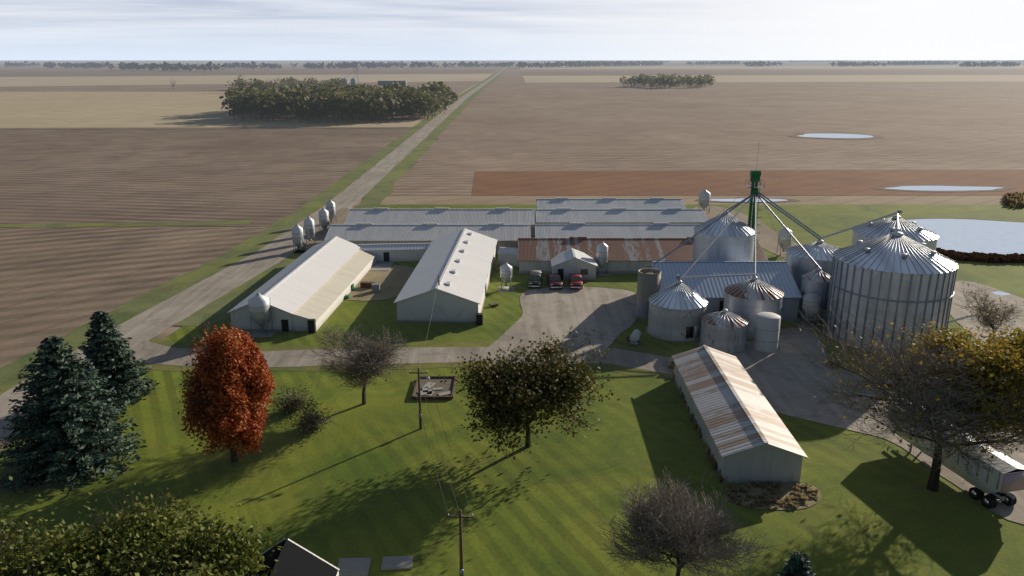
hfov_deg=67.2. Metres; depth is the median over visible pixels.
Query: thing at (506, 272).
barn feed bin
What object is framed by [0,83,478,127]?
cream field
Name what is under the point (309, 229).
feed bin
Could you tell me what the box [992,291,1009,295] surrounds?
puddle water
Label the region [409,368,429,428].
utility pole
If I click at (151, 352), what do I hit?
lane gravel
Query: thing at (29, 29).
sky
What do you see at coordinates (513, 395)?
oak tree
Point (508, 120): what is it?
ground
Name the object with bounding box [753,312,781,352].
white tank
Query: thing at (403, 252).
white barn link
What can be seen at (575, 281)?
red pickup truck
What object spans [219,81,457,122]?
tree grove
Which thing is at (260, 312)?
barn feed bin
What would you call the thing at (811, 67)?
field
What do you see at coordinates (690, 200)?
field
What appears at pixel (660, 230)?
grey barn
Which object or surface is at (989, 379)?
tree
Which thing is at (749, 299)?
grain bin
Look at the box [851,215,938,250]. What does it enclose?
grain bin
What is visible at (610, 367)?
driveway edges
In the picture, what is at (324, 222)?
feed bin
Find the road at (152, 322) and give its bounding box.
[0,66,507,439]
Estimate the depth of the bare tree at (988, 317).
91.65 m
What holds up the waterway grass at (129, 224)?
on the brown field at (263, 177)
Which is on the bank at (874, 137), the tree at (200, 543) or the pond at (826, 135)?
the pond at (826, 135)
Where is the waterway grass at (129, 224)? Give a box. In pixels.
[0,220,251,227]
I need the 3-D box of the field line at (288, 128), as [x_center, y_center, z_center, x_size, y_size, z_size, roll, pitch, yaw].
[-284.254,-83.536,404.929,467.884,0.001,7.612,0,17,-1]
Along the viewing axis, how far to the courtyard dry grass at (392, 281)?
125.28 m
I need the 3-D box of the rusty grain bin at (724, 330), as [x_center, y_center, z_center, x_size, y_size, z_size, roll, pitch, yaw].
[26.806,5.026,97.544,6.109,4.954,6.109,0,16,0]
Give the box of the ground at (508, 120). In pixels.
[0,60,1023,451]
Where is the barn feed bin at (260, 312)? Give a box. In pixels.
[245,293,275,336]
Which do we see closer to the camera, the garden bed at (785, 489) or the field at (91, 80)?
the garden bed at (785, 489)
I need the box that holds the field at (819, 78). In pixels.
[523,75,1023,82]
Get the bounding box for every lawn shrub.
[269,383,316,416]
[284,399,338,435]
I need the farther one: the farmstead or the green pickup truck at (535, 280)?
the farmstead
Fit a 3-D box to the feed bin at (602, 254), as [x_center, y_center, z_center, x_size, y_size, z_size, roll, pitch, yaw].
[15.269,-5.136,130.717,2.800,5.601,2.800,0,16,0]
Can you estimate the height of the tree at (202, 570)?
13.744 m
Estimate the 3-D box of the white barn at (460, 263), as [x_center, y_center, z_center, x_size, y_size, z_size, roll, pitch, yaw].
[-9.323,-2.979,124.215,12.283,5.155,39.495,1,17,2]
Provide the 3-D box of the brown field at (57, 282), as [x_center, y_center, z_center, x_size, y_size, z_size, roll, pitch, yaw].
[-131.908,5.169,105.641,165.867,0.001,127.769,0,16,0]
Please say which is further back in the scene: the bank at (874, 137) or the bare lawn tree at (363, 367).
the bank at (874, 137)
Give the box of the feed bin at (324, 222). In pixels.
[318,208,329,233]
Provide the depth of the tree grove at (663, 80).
1013.13 m
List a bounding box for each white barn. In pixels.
[227,236,376,332]
[394,228,496,324]
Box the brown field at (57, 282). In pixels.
[0,228,266,367]
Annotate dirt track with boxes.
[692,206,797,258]
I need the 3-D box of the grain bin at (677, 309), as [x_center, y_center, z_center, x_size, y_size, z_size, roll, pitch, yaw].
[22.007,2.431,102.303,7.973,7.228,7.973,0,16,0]
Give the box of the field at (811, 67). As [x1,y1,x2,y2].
[520,65,1023,68]
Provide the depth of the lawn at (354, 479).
67.20 m
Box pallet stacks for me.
[488,302,839,368]
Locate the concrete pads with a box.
[337,556,412,575]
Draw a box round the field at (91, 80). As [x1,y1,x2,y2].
[0,74,491,86]
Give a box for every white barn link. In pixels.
[358,243,430,261]
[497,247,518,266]
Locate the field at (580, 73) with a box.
[520,71,1023,75]
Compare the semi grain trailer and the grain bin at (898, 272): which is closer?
the semi grain trailer
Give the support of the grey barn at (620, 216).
on the lawn at (354, 479)
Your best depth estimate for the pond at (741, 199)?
199.03 m
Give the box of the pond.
[907,219,1023,254]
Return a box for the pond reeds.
[936,247,1023,262]
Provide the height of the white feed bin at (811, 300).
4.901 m
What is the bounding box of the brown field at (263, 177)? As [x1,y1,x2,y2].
[0,128,410,225]
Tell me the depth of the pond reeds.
139.28 m
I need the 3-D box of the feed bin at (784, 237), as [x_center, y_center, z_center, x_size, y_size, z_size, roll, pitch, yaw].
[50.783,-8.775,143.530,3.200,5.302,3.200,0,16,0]
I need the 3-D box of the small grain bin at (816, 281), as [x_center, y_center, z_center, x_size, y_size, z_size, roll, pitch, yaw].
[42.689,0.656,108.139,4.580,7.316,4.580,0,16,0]
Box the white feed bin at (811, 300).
[794,292,822,328]
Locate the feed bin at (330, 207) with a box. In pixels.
[326,200,336,222]
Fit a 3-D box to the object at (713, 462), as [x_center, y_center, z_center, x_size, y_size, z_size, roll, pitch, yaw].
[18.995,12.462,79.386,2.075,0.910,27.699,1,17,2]
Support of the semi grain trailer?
on the ground at (508, 120)
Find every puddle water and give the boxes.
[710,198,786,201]
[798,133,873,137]
[885,186,1002,190]
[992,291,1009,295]
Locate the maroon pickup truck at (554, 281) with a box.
[547,274,562,288]
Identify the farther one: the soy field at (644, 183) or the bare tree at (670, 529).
the soy field at (644, 183)
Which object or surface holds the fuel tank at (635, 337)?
on the lawn at (354, 479)
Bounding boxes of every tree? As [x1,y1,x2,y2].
[0,336,147,494]
[0,476,60,575]
[0,507,126,575]
[58,478,241,575]
[77,310,160,409]
[104,510,282,575]
[110,549,275,575]
[174,308,275,462]
[225,75,344,89]
[306,322,413,404]
[431,326,619,464]
[596,468,779,575]
[776,552,814,575]
[784,299,1023,491]
[954,282,1023,333]
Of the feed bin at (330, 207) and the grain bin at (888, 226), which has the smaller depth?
the grain bin at (888, 226)
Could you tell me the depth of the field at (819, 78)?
1495.29 m
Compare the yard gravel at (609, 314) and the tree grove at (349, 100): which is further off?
the tree grove at (349, 100)
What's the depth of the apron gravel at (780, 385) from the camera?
84.75 m
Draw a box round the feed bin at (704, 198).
[698,189,710,211]
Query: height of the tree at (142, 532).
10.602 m
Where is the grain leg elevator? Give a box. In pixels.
[649,146,901,279]
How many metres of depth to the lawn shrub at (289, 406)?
79.21 m
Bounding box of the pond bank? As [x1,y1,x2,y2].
[905,218,1023,222]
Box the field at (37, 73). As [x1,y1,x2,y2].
[0,70,495,76]
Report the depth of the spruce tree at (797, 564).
44.07 m
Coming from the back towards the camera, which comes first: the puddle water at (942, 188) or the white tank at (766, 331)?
the puddle water at (942, 188)
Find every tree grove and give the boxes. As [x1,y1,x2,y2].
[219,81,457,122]
[619,73,715,88]
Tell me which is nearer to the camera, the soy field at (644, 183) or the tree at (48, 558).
the tree at (48, 558)
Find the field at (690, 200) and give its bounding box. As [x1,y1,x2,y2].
[354,196,1004,205]
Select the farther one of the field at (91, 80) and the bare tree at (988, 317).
the field at (91, 80)
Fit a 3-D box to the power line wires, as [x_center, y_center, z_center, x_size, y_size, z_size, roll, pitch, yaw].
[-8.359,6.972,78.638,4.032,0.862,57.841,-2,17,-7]
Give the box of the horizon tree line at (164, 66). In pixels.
[4,60,1023,71]
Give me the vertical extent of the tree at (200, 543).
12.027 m
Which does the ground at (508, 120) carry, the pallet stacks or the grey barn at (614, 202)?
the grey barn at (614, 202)
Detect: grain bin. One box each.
[646,280,707,341]
[692,210,753,260]
[698,309,748,353]
[723,276,783,337]
[785,240,839,305]
[797,267,829,321]
[823,231,977,354]
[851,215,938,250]
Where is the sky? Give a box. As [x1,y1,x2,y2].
[0,0,1023,59]
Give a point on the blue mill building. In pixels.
(777, 274)
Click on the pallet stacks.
(493, 304)
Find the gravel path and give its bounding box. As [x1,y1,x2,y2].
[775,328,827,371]
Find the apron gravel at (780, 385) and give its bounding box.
[669,281,1023,523]
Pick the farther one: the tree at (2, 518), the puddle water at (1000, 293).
the puddle water at (1000, 293)
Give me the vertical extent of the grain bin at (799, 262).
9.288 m
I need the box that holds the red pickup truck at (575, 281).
[569,274,582,288]
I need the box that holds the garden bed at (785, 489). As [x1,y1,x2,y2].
[732,483,820,509]
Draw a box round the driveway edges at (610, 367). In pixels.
[128,337,676,378]
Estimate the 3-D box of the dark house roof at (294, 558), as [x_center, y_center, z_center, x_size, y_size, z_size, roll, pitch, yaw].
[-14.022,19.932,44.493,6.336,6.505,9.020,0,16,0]
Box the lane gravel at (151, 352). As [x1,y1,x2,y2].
[121,339,672,374]
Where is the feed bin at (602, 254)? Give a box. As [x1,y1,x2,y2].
[596,242,609,274]
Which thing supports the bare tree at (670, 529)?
on the lawn at (354, 479)
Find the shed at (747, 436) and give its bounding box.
[672,345,807,482]
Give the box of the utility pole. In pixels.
[447,510,473,575]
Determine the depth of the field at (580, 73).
2037.80 m
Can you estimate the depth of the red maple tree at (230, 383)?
66.02 m
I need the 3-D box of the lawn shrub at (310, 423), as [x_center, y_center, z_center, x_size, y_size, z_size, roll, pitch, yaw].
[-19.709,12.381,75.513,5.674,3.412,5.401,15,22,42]
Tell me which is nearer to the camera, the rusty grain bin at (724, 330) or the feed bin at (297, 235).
the rusty grain bin at (724, 330)
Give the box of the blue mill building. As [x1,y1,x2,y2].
[645,261,801,320]
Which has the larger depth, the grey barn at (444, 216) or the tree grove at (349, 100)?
the tree grove at (349, 100)
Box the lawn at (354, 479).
[0,205,1023,575]
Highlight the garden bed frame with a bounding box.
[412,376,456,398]
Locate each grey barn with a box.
[324,223,530,251]
[344,208,534,234]
[534,208,707,223]
[534,223,698,237]
[536,197,685,208]
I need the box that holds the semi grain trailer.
[889,403,1023,508]
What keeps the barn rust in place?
on the lawn at (354, 479)
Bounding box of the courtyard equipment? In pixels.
[344,261,393,298]
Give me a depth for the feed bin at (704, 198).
181.58 m
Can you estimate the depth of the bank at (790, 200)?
199.25 m
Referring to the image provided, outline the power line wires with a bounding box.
[410,277,471,511]
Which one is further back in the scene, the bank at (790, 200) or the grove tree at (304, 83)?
the grove tree at (304, 83)
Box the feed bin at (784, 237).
[775,227,792,255]
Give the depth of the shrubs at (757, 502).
64.15 m
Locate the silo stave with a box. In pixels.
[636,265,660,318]
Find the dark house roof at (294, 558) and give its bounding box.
[243,538,339,575]
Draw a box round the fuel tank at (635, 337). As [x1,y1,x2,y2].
[630,329,640,345]
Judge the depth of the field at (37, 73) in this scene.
2197.23 m
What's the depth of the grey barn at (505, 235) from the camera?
147.46 m
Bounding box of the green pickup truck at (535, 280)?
[528,270,541,287]
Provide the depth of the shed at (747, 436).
70.88 m
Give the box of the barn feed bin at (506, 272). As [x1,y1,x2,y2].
[498,263,514,290]
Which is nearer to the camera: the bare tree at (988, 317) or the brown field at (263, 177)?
the bare tree at (988, 317)
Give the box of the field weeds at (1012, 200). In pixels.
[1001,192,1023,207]
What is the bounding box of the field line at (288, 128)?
[242,128,335,128]
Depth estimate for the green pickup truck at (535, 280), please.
123.67 m
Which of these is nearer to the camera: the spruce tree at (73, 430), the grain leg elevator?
the spruce tree at (73, 430)
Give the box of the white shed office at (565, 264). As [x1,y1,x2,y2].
[551,248,597,279]
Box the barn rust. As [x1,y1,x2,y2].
[517,236,767,273]
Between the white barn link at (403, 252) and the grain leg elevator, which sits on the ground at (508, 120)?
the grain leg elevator
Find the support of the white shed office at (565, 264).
on the lawn at (354, 479)
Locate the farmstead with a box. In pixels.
[338,68,406,84]
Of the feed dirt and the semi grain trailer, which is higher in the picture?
the feed dirt
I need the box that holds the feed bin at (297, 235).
[292,224,305,252]
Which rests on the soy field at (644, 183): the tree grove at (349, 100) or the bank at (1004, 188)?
the bank at (1004, 188)
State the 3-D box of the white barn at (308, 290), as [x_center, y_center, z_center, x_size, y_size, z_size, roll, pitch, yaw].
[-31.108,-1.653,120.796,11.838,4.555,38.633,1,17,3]
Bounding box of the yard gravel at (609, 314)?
[483,287,637,364]
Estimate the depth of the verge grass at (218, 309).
144.84 m
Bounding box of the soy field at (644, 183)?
[471,170,1023,195]
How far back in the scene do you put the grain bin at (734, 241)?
117.45 m
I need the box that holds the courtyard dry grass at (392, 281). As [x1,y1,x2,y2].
[345,265,414,300]
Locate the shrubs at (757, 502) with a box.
[724,480,818,510]
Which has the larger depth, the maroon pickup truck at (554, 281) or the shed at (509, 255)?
the shed at (509, 255)
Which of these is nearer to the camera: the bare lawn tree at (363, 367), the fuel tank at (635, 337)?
the bare lawn tree at (363, 367)
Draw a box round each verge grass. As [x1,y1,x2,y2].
[0,67,504,394]
[173,67,507,326]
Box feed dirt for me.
[306,207,348,250]
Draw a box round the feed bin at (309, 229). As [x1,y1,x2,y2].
[304,216,315,244]

